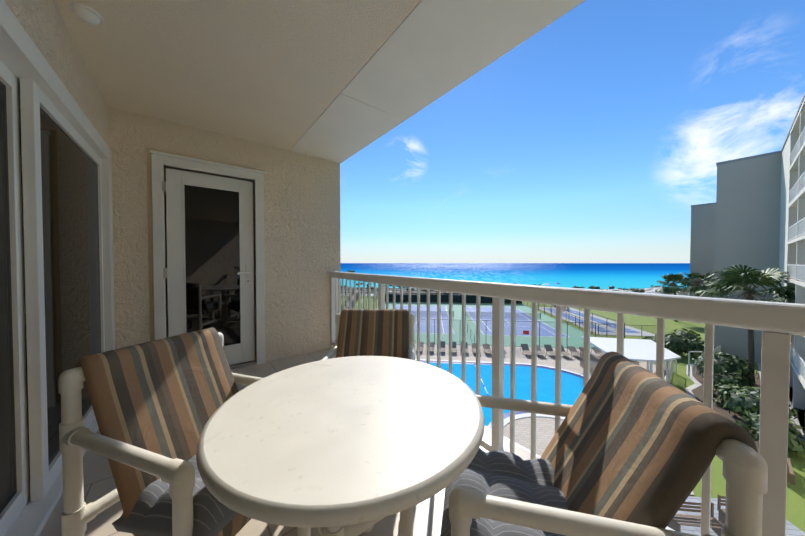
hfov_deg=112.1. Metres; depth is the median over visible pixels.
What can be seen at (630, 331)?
shuffleboard
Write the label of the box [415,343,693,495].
pool deck
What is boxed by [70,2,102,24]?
ceiling light
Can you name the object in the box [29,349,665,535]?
balcony floor
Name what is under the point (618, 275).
sea
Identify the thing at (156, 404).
chair
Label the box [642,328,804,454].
shrubs
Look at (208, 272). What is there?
end door
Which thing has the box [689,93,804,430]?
neighbour wing
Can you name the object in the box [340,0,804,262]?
sky
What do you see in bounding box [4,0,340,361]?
balcony walls
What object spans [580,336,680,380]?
canopy
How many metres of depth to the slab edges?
1.78 m
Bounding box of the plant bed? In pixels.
[685,363,760,452]
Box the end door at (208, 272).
[149,150,264,368]
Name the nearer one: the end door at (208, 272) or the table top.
the table top
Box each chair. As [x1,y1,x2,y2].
[58,327,261,535]
[321,309,414,359]
[440,351,767,535]
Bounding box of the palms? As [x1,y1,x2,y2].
[656,264,795,385]
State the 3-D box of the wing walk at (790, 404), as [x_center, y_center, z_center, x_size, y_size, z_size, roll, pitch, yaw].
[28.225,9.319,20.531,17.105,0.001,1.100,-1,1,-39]
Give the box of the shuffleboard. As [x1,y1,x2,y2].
[537,307,654,336]
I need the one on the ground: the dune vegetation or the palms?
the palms
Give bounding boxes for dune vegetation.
[341,283,663,292]
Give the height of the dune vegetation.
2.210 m
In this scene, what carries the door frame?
attached to the balcony walls
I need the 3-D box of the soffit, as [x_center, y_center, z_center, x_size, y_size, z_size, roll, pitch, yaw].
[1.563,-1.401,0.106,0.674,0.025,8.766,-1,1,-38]
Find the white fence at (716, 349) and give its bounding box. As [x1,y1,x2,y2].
[653,345,720,382]
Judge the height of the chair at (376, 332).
0.854 m
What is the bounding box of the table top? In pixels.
[196,356,484,527]
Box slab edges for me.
[340,0,674,530]
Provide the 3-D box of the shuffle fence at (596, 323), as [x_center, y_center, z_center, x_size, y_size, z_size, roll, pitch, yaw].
[31.458,8.098,46.854,8.061,1.525,24.885,0,1,6]
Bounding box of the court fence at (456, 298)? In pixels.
[353,290,624,345]
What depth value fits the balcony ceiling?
1.82 m
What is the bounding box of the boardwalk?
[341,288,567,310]
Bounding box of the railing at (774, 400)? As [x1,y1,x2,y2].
[330,278,790,535]
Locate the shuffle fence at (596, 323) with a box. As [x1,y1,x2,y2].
[538,303,656,336]
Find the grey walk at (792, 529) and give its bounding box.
[675,496,804,535]
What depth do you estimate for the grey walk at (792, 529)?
10.07 m
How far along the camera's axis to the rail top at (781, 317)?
1.01 m
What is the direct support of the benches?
on the grey walk at (792, 529)
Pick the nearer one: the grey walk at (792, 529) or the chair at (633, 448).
the chair at (633, 448)
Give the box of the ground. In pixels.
[341,295,804,532]
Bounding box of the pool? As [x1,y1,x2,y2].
[415,359,582,428]
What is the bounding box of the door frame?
[146,148,264,340]
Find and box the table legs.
[298,506,413,535]
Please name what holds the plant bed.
on the ground
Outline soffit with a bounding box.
[290,0,583,162]
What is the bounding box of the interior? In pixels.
[20,109,167,462]
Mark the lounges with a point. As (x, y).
(548, 348)
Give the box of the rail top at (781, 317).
[330,271,804,335]
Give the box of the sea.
[341,263,689,288]
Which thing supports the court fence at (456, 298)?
on the tennis courts
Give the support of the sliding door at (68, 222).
attached to the balcony walls
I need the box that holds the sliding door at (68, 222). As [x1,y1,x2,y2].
[0,0,114,535]
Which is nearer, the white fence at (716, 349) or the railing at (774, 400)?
the railing at (774, 400)
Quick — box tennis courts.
[377,302,594,348]
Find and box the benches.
[668,458,794,535]
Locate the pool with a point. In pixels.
(571, 387)
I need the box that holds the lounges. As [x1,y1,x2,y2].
[416,341,665,375]
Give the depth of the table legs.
0.81 m
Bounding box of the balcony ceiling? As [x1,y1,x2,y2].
[53,0,420,150]
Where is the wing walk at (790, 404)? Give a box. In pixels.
[757,363,804,440]
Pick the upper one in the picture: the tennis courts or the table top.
the tennis courts
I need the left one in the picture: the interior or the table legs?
the interior

